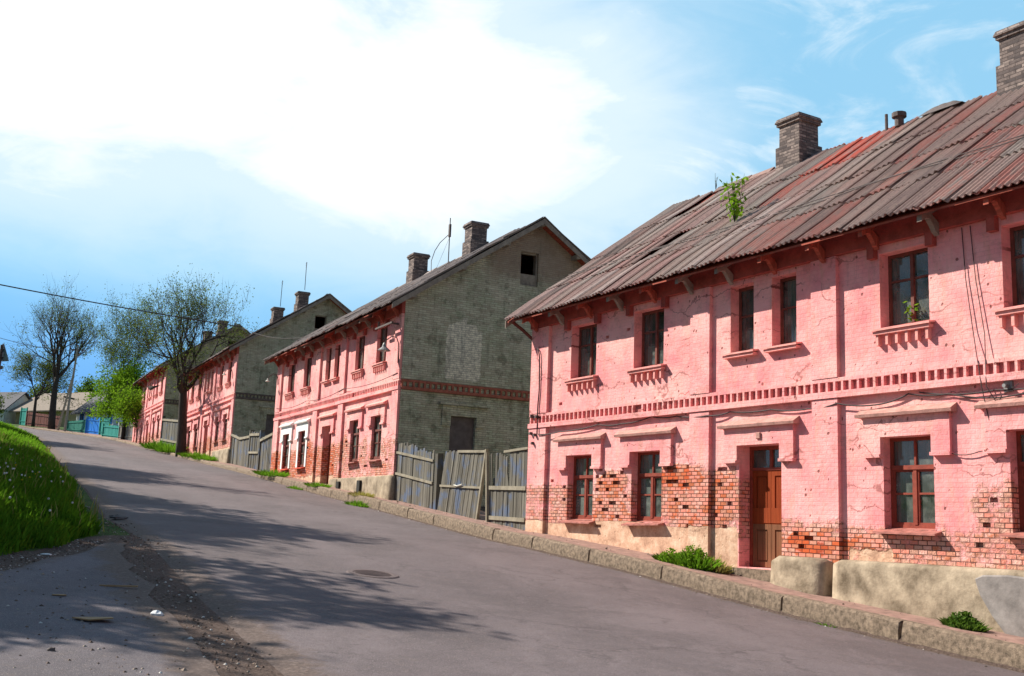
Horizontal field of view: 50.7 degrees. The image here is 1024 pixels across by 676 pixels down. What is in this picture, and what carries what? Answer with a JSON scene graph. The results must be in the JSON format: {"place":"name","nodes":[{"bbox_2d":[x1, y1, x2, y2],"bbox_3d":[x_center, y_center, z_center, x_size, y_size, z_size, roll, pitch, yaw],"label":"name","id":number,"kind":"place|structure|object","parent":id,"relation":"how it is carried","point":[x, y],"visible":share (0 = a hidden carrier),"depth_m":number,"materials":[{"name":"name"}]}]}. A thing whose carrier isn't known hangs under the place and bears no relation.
{"place":"outdoors","nodes":[
{"label":"outdoors","id":0,"kind":"place"},
{"bbox_2d":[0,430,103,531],"bbox_3d":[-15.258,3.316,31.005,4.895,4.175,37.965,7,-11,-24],"label":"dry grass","id":1,"kind":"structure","parent":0,"point":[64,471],"depth_m":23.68,"materials":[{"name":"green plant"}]},
{"bbox_2d":[0,542,219,675],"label":"path","id":2,"kind":"structure","parent":0,"point":[110,562],"depth_m":10.39,"materials":[{"name":"grey asphalt"}]},
{"bbox_2d":[72,617,113,620],"bbox_3d":[-4.112,2.752,10.615,0.390,0.026,0.220,4,-10,-11],"label":"cardboard piece","id":3,"kind":"object","parent":2,"relation":"on","point":[92,618],"visible":1,"depth_m":10.57,"materials":[{"name":"cardboard"}]},
{"bbox_2d":[99,585,137,586],"bbox_3d":[-4.734,2.983,13.009,0.440,0.020,0.030,5,-10,-13],"label":"wood stick","id":4,"kind":"object","parent":2,"relation":"on","point":[120,585],"visible":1,"depth_m":13.00,"materials":[{"name":"brown wood"}]},
{"bbox_2d":[150,610,163,615],"bbox_3d":[-3.731,2.888,11.363,0.128,0.066,0.114,7,-11,-27],"label":"crumpled paper","id":5,"kind":"object","parent":2,"relation":"on","point":[157,613],"visible":1,"depth_m":11.33,"materials":[{"name":"white paper"}]},
{"bbox_2d":[0,424,1023,675],"bbox_3d":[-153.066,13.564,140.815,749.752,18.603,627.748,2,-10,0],"label":"ground","id":6,"kind":"structure","parent":0,"point":[214,628],"depth_m":14.03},
{"bbox_2d":[0,395,6,420],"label":"bushy tree","id":7,"kind":"object","parent":6,"relation":"on","point":[1,406],"visible":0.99,"depth_m":139.28,"materials":[{"name":"green plant"}]},
{"bbox_2d":[0,344,8,368],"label":"road sign","id":8,"kind":"object","parent":6,"relation":"on","point":[3,355],"visible":1,"depth_m":47.39,"materials":[{"name":"metal"}]},
{"bbox_2d":[0,392,30,423],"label":"cottage","id":9,"kind":"structure","parent":6,"relation":"on","point":[12,403],"depth_m":147.21,"materials":[{"name":"stone"}]},
{"bbox_2d":[19,407,27,424],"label":"garden gate","id":10,"kind":"structure","parent":6,"relation":"on","point":[23,416],"depth_m":132.89,"materials":[{"name":"teal paint"}]},
{"bbox_2d":[25,411,59,428],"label":"fence panel","id":11,"kind":"object","parent":6,"relation":"on","point":[41,420],"visible":0.52,"depth_m":129.33,"materials":[{"name":"brown paint"}]},
{"bbox_2d":[27,373,60,397],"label":"bushy tree","id":12,"kind":"object","parent":6,"relation":"on","point":[38,387],"visible":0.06,"depth_m":157.69,"materials":[{"name":"green plant"}]},
{"bbox_2d":[1,341,91,426],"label":"bare tree","id":13,"kind":"object","parent":6,"relation":"on","point":[47,369],"visible":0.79,"depth_m":124.69,"materials":[{"name":"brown plant"}]},
{"bbox_2d":[0,421,102,555],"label":"grass","id":14,"kind":"structure","parent":6,"relation":"on","point":[23,526],"depth_m":17.98,"materials":[{"name":"green plant"}]},
{"bbox_2d":[8,392,96,426],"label":"cottage","id":15,"kind":"structure","parent":6,"relation":"on","point":[43,407],"depth_m":144.41,"materials":[{"name":"brown paint"}]},
{"bbox_2d":[0,273,114,428],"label":"bare tree","id":16,"kind":"object","parent":6,"relation":"on","point":[61,336],"visible":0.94,"depth_m":121.93,"materials":[{"name":"brown plant"}]},
{"bbox_2d":[57,345,83,430],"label":"utility pole","id":17,"kind":"object","parent":6,"relation":"on","point":[69,393],"visible":0.78,"depth_m":117.72,"materials":[{"name":"wood"}]},
{"bbox_2d":[1,338,79,350],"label":"overhead cable","id":18,"kind":"object","parent":17,"relation":"attached to","point":[42,347],"visible":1,"depth_m":97.15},
{"bbox_2d":[66,420,85,432],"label":"fence panel","id":19,"kind":"object","parent":6,"relation":"on","point":[77,426],"visible":0.66,"depth_m":117.49,"materials":[{"name":"green paint"}]},
{"bbox_2d":[72,375,98,392],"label":"bushy tree","id":20,"kind":"object","parent":6,"relation":"on","point":[87,386],"visible":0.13,"depth_m":152.20,"materials":[{"name":"green plant"}]},
{"bbox_2d":[85,416,99,433],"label":"garden gate","id":21,"kind":"structure","parent":6,"relation":"on","point":[91,428],"depth_m":114.96,"materials":[{"name":"blue paint"}]},
{"bbox_2d":[83,378,110,400],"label":"bushy tree","id":22,"kind":"object","parent":6,"relation":"on","point":[93,393],"visible":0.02,"depth_m":142.53,"materials":[{"name":"green plant"}]},
{"bbox_2d":[70,394,130,425],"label":"cottage","id":23,"kind":"structure","parent":6,"relation":"on","point":[82,415],"depth_m":123.42,"materials":[{"name":"stone"}]},
{"bbox_2d":[98,417,110,434],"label":"fence panel","id":24,"kind":"object","parent":6,"relation":"on","point":[105,421],"visible":0.3,"depth_m":113.24,"materials":[{"name":"teal paint"}]},
{"bbox_2d":[101,423,118,437],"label":"fence panel","id":25,"kind":"object","parent":6,"relation":"on","point":[110,430],"visible":0.62,"depth_m":105.97,"materials":[{"name":"teal paint"}]},
{"bbox_2d":[81,354,156,426],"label":"green tree","id":26,"kind":"object","parent":6,"relation":"on","point":[132,373],"visible":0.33,"depth_m":100.61,"materials":[{"name":"green plant"}]},
{"bbox_2d":[118,423,132,440],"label":"fence panel","id":27,"kind":"object","parent":6,"relation":"on","point":[128,433],"visible":0.29,"depth_m":99.02,"materials":[{"name":"white wood"}]},
{"bbox_2d":[66,284,185,438],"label":"street tree","id":28,"kind":"object","parent":6,"relation":"on","point":[113,351],"visible":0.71,"depth_m":101.45,"materials":[{"name":"green plant"}]},
{"bbox_2d":[106,377,145,436],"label":"green tree","id":29,"kind":"object","parent":6,"relation":"on","point":[129,402],"visible":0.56,"depth_m":90.91,"materials":[{"name":"green plant"}]},
{"bbox_2d":[160,416,177,444],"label":"fence panel","id":30,"kind":"object","parent":6,"relation":"on","point":[169,430],"visible":0.45,"depth_m":77.76,"materials":[{"name":"grey wood"}]},
{"bbox_2d":[132,320,249,443],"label":"brick house","id":31,"kind":"structure","parent":6,"relation":"on","point":[159,403],"depth_m":83.02,"materials":[{"name":"pink paint"}]},
{"bbox_2d":[230,430,272,471],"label":"gate","id":32,"kind":"structure","parent":6,"relation":"on","point":[252,453],"depth_m":53.22,"materials":[{"name":"grey wood"}]},
{"bbox_2d":[186,291,351,463],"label":"brick house","id":33,"kind":"structure","parent":6,"relation":"on","point":[221,408],"depth_m":62.22,"materials":[{"name":"pink paint"}]},
{"bbox_2d":[216,422,218,441],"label":"window","id":34,"kind":"structure","parent":33,"relation":"in","point":[217,422],"depth_m":64.25,"materials":[{"name":"brown paint"}]},
{"bbox_2d":[224,415,227,439],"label":"window","id":35,"kind":"structure","parent":33,"relation":"in","point":[226,415],"depth_m":62.24,"materials":[{"name":"brown paint"}]},
{"bbox_2d":[314,315,325,330],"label":"attic window","id":36,"kind":"structure","parent":33,"relation":"in","point":[315,329],"depth_m":63.26,"materials":[{"name":"brown wood"}]},
{"bbox_2d":[394,442,443,509],"bbox_3d":[-2.842,4.539,33.176,0.303,2.795,3.716,7,-11,-27],"label":"fence panel","id":37,"kind":"object","parent":6,"relation":"on","point":[422,476],"visible":0.82,"depth_m":33.10,"materials":[{"name":"grey wood"}]},
{"bbox_2d":[263,216,591,505],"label":"brick house","id":38,"kind":"structure","parent":6,"relation":"on","point":[354,406],"depth_m":37.21,"materials":[{"name":"pink paint"}]},
{"bbox_2d":[284,435,288,468],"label":"window","id":39,"kind":"structure","parent":38,"relation":"in","point":[286,446],"depth_m":47.17,"materials":[{"name":"brown paint"}]},
{"bbox_2d":[290,364,295,391],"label":"window","id":40,"kind":"structure","parent":38,"relation":"in","point":[292,375],"depth_m":47.76,"materials":[{"name":"brown paint"}]},
{"bbox_2d":[299,431,305,466],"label":"window","id":41,"kind":"structure","parent":38,"relation":"in","point":[302,443],"depth_m":45.02,"materials":[{"name":"brown paint"}]},
{"bbox_2d":[306,357,311,386],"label":"window","id":42,"kind":"structure","parent":38,"relation":"in","point":[308,369],"depth_m":45.61,"materials":[{"name":"brown paint"}]},
{"bbox_2d":[242,309,385,338],"bbox_3d":[-9.423,-0.886,48.035,0.023,3.348,27.794,7,-11,-24],"label":"overhead cable","id":43,"kind":"object","parent":38,"relation":"attached to","point":[287,338],"visible":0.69,"depth_m":50.52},
{"bbox_2d":[328,348,331,379],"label":"window","id":44,"kind":"structure","parent":38,"relation":"in","point":[331,348],"depth_m":42.96,"materials":[{"name":"brown paint"}]},
{"bbox_2d":[337,344,340,376],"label":"window","id":45,"kind":"structure","parent":38,"relation":"in","point":[340,344],"depth_m":41.97,"materials":[{"name":"brown paint"}]},
{"bbox_2d":[351,421,359,461],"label":"window","id":46,"kind":"structure","parent":38,"relation":"in","point":[356,435],"depth_m":39.00,"materials":[{"name":"brown paint"}]},
{"bbox_2d":[358,336,364,368],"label":"window","id":47,"kind":"structure","parent":38,"relation":"in","point":[363,337],"depth_m":39.67,"materials":[{"name":"brown paint"}]},
{"bbox_2d":[373,416,381,458],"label":"window","id":48,"kind":"structure","parent":38,"relation":"in","point":[376,430],"depth_m":36.89,"materials":[{"name":"brown paint"}]},
{"bbox_2d":[379,326,387,361],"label":"window","id":49,"kind":"structure","parent":38,"relation":"in","point":[385,328],"depth_m":37.67,"materials":[{"name":"brown paint"}]},
{"bbox_2d":[378,336,398,362],"bbox_3d":[-4.088,0.352,35.424,0.440,0.889,0.665,21,-21,-62],"label":"wall lamp","id":50,"kind":"object","parent":38,"relation":"attached to","point":[383,348],"visible":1,"depth_m":35.44,"materials":[{"name":"metal"}]},
{"bbox_2d":[431,218,451,269],"bbox_3d":[-3.096,-3.853,46.300,0.233,2.306,1.728,7,-11,-27],"label":"aerial","id":51,"kind":"object","parent":38,"relation":"on","point":[449,231],"visible":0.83,"depth_m":45.73,"materials":[{"name":"metal"}]},
{"bbox_2d":[520,252,536,286],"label":"attic window","id":52,"kind":"structure","parent":38,"relation":"in","point":[525,279],"depth_m":38.10,"materials":[{"name":"brown wood"}]},
{"bbox_2d":[437,449,488,519],"bbox_3d":[-1.454,4.102,30.175,0.131,2.001,3.164,7,-11,-27],"label":"gate leaf","id":53,"kind":"object","parent":6,"relation":"on","point":[462,484],"visible":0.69,"depth_m":30.06,"materials":[{"name":"grey wood"}]},
{"bbox_2d":[485,447,527,529],"bbox_3d":[-0.033,3.984,27.924,0.450,2.220,2.490,7,-11,-27],"label":"gate leaf","id":54,"kind":"object","parent":6,"relation":"on","point":[503,507],"visible":0.9,"depth_m":27.76,"materials":[{"name":"grey wood"}]},
{"bbox_2d":[19,425,1023,668],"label":"kerb","id":55,"kind":"structure","parent":6,"relation":"on","point":[993,650],"depth_m":18.58,"materials":[{"name":"concrete"}]},
{"bbox_2d":[504,20,1023,636],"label":"brick house","id":56,"kind":"structure","parent":6,"relation":"on","point":[772,386],"depth_m":19.67,"materials":[{"name":"pink paint"}]},
{"bbox_2d":[572,455,592,518],"bbox_3d":[1.771,3.465,25.076,0.189,1.455,1.030,8,-11,-31],"label":"window","id":57,"kind":"structure","parent":56,"relation":"in","point":[585,476],"depth_m":25.26,"materials":[{"name":"brown paint"}]},
{"bbox_2d":[578,324,596,377],"bbox_3d":[1.942,0.318,25.648,0.176,1.260,1.030,8,-11,-31],"label":"window","id":58,"kind":"structure","parent":56,"relation":"in","point":[590,358],"depth_m":25.84,"materials":[{"name":"brown paint"}]},
{"bbox_2d":[637,452,661,520],"bbox_3d":[3.047,3.160,23.019,0.192,1.455,1.030,8,-11,-31],"label":"window","id":59,"kind":"structure","parent":56,"relation":"in","point":[652,475],"depth_m":23.18,"materials":[{"name":"brown paint"}]},
{"bbox_2d":[641,308,663,366],"bbox_3d":[3.218,0.013,23.591,0.180,1.260,1.030,8,-11,-31],"label":"window","id":60,"kind":"structure","parent":56,"relation":"in","point":[653,351],"depth_m":23.78,"materials":[{"name":"brown paint"}]},
{"bbox_2d":[719,172,748,222],"bbox_3d":[4.885,-3.091,23.761,0.702,1.184,0.514,2,-10,0],"label":"roof sapling","id":61,"kind":"object","parent":56,"relation":"on","point":[736,210],"visible":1,"depth_m":23.73,"materials":[{"name":"green plant"}]},
{"bbox_2d":[739,286,753,350],"bbox_3d":[4.729,-0.367,21.161,0.167,1.300,0.640,8,-11,-31],"label":"window","id":62,"kind":"structure","parent":56,"relation":"in","point":[749,334],"depth_m":21.32,"materials":[{"name":"brown paint"}]},
{"bbox_2d":[753,524,770,567],"bbox_3d":[4.702,3.884,20.231,0.062,0.790,0.472,8,-11,-31],"label":"door leaf","id":63,"kind":"structure","parent":56,"relation":"in","point":[761,532],"depth_m":20.22,"materials":[{"name":"brown wood"}]},
{"bbox_2d":[753,470,770,523],"bbox_3d":[4.731,3.004,20.379,0.074,0.996,0.474,8,-11,-31],"label":"door leaf","id":64,"kind":"structure","parent":56,"relation":"in","point":[761,479],"depth_m":20.37,"materials":[{"name":"orange wood"}]},
{"bbox_2d":[771,524,781,561],"bbox_3d":[4.952,3.824,19.826,0.062,0.790,0.472,8,-11,-31],"label":"door leaf","id":65,"kind":"structure","parent":56,"relation":"in","point":[776,530],"depth_m":19.93,"materials":[{"name":"brown wood"}]},
{"bbox_2d":[771,470,781,524],"bbox_3d":[4.981,2.944,19.974,0.074,0.996,0.474,8,-11,-31],"label":"door leaf","id":66,"kind":"structure","parent":56,"relation":"in","point":[776,483],"depth_m":20.06,"materials":[{"name":"orange wood"}]},
{"bbox_2d":[780,276,796,344],"bbox_3d":[5.307,-0.506,20.224,0.164,1.300,0.620,8,-11,-31],"label":"window","id":67,"kind":"structure","parent":56,"relation":"in","point":[792,327],"depth_m":20.38,"materials":[{"name":"brown paint"}]},
{"bbox_2d":[888,247,929,326],"bbox_3d":[6.705,-0.822,17.955,0.180,1.260,0.970,8,-11,-31],"label":"window","id":68,"kind":"structure","parent":56,"relation":"in","point":[900,296],"depth_m":18.19,"materials":[{"name":"brown paint"}]},
{"bbox_2d":[890,436,935,528],"bbox_3d":[6.534,2.325,17.381,0.192,1.455,0.970,8,-11,-31],"label":"window","id":69,"kind":"structure","parent":56,"relation":"in","point":[910,514],"depth_m":17.49,"materials":[{"name":"brown paint"}]},
{"bbox_2d":[903,301,929,322],"bbox_3d":[6.678,-0.370,17.939,0.577,0.570,0.666,7,-11,-27],"label":"plant","id":70,"kind":"object","parent":56,"relation":"in","point":[910,318],"depth_m":17.85,"materials":[{"name":"green plant"}]},
{"bbox_2d":[1010,225,1023,305],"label":"window","id":71,"kind":"structure","parent":56,"relation":"in","point":[1013,230],"depth_m":16.37,"materials":[{"name":"brown paint"}]},
{"bbox_2d":[1016,431,1023,530],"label":"window","id":72,"kind":"structure","parent":56,"relation":"in","point":[1020,464],"depth_m":15.80,"materials":[{"name":"brown paint"}]},
{"bbox_2d":[0,0,1023,397],"label":"sky","id":73,"kind":"structure","parent":0,"point":[251,142],"materials":[{"name":"blue"}]},
{"bbox_2d":[14,426,1023,675],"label":"road","id":74,"kind":"structure","parent":0,"point":[266,564],"depth_m":15.33,"materials":[{"name":"grey asphalt"}]},
{"bbox_2d":[109,515,127,518],"bbox_3d":[-7.862,3.569,21.608,0.368,0.082,0.250,-2,-10,21],"label":"manhole cover","id":75,"kind":"object","parent":74,"relation":"on","point":[118,516],"visible":1,"depth_m":21.54,"materials":[{"name":"metal"}]},
{"bbox_2d":[286,486,302,489],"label":"weed clump","id":76,"kind":"object","parent":74,"relation":"on","point":[295,487],"visible":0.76,"depth_m":40.98,"materials":[{"name":"green plant"}]},
{"bbox_2d":[343,499,368,507],"bbox_3d":[-4.909,5.268,34.397,0.774,0.291,1.946,8,-12,-32],"label":"weed clump","id":77,"kind":"object","parent":74,"relation":"on","point":[358,503],"visible":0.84,"depth_m":34.22,"materials":[{"name":"green plant"}]},
{"bbox_2d":[346,569,399,578],"bbox_3d":[-2.145,3.640,16.682,0.840,0.020,0.840,12,-7,-44],"label":"manhole","id":78,"kind":"object","parent":74,"relation":"on","point":[372,573],"visible":1,"depth_m":16.61,"materials":[{"name":"metal"}]},
{"bbox_2d":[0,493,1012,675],"bbox_3d":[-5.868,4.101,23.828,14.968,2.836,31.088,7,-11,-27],"label":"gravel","id":79,"kind":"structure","parent":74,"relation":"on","point":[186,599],"depth_m":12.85,"materials":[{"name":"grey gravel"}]},
{"bbox_2d":[34,427,1023,644],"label":"pavement","id":80,"kind":"structure","parent":0,"point":[769,586],"depth_m":19.57,"materials":[{"name":"grey concrete"}]},
{"bbox_2d":[138,438,172,448],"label":"weed clump","id":81,"kind":"object","parent":80,"relation":"on","point":[151,443],"visible":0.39,"depth_m":77.30,"materials":[{"name":"green plant"}]},
{"bbox_2d":[149,441,187,452],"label":"weed clump","id":82,"kind":"object","parent":80,"relation":"on","point":[165,448],"visible":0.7,"depth_m":72.52,"materials":[{"name":"green plant"}]},
{"bbox_2d":[108,263,264,456],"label":"street tree","id":83,"kind":"object","parent":80,"relation":"on","point":[183,386],"visible":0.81,"depth_m":69.32,"materials":[{"name":"green plant"}]},
{"bbox_2d":[176,451,205,456],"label":"weed clump","id":84,"kind":"object","parent":80,"relation":"on","point":[185,455],"visible":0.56,"depth_m":66.03,"materials":[{"name":"green plant"}]},
{"bbox_2d":[190,453,218,460],"bbox_3d":[-17.875,6.948,62.856,1.656,0.543,4.284,8,-11,-30],"label":"weed clump","id":85,"kind":"object","parent":80,"relation":"on","point":[208,457],"visible":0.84,"depth_m":62.30,"materials":[{"name":"green plant"}]},
{"bbox_2d":[252,469,291,476],"bbox_3d":[-10.303,5.738,46.116,1.413,0.465,3.525,7,-11,-26],"label":"weed clump","id":86,"kind":"object","parent":80,"relation":"on","point":[271,473],"visible":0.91,"depth_m":45.62,"materials":[{"name":"green plant"}]},
{"bbox_2d":[304,481,331,487],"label":"weed clump","id":87,"kind":"object","parent":80,"relation":"on","point":[312,484],"visible":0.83,"depth_m":39.55,"materials":[{"name":"green plant"}]},
{"bbox_2d":[347,491,374,497],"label":"weed clump","id":88,"kind":"object","parent":80,"relation":"on","point":[357,493],"visible":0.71,"depth_m":35.24,"materials":[{"name":"yellow plant"}]},
{"bbox_2d":[651,547,678,563],"bbox_3d":[3.103,4.248,21.024,0.546,0.344,1.189,6,-11,-23],"label":"weed clump","id":89,"kind":"object","parent":80,"relation":"on","point":[663,557],"visible":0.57,"depth_m":21.03,"materials":[{"name":"green plant"}]},
{"bbox_2d":[667,545,724,571],"bbox_3d":[3.480,4.149,20.424,0.692,0.514,1.598,8,-11,-29],"label":"weed clump","id":90,"kind":"object","parent":80,"relation":"on","point":[688,558],"visible":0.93,"depth_m":20.27,"materials":[{"name":"green plant"}]},
{"bbox_2d":[701,555,733,573],"bbox_3d":[3.721,4.216,20.197,0.538,0.376,1.167,7,-11,-26],"label":"weed clump","id":91,"kind":"object","parent":80,"relation":"on","point":[722,570],"visible":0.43,"depth_m":19.89,"materials":[{"name":"green plant"}]},
{"bbox_2d":[935,610,993,632],"bbox_3d":[6.413,4.010,15.307,0.392,0.308,0.883,8,-11,-30],"label":"weed clump","id":92,"kind":"object","parent":80,"relation":"on","point":[965,621],"visible":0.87,"depth_m":15.23,"materials":[{"name":"green plant"}]},
{"bbox_3d":[-28.603,-0.470,40.072,1.000,7.768,0.320,2,-10,0],"label":"utility pole","id":93,"kind":"object","parent":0,"visible":0},
{"bbox_2d":[0,284,241,326],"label":"overhead cable","id":94,"kind":"object","parent":93,"relation":"attached to","point":[116,306],"visible":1,"depth_m":53.79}
]}

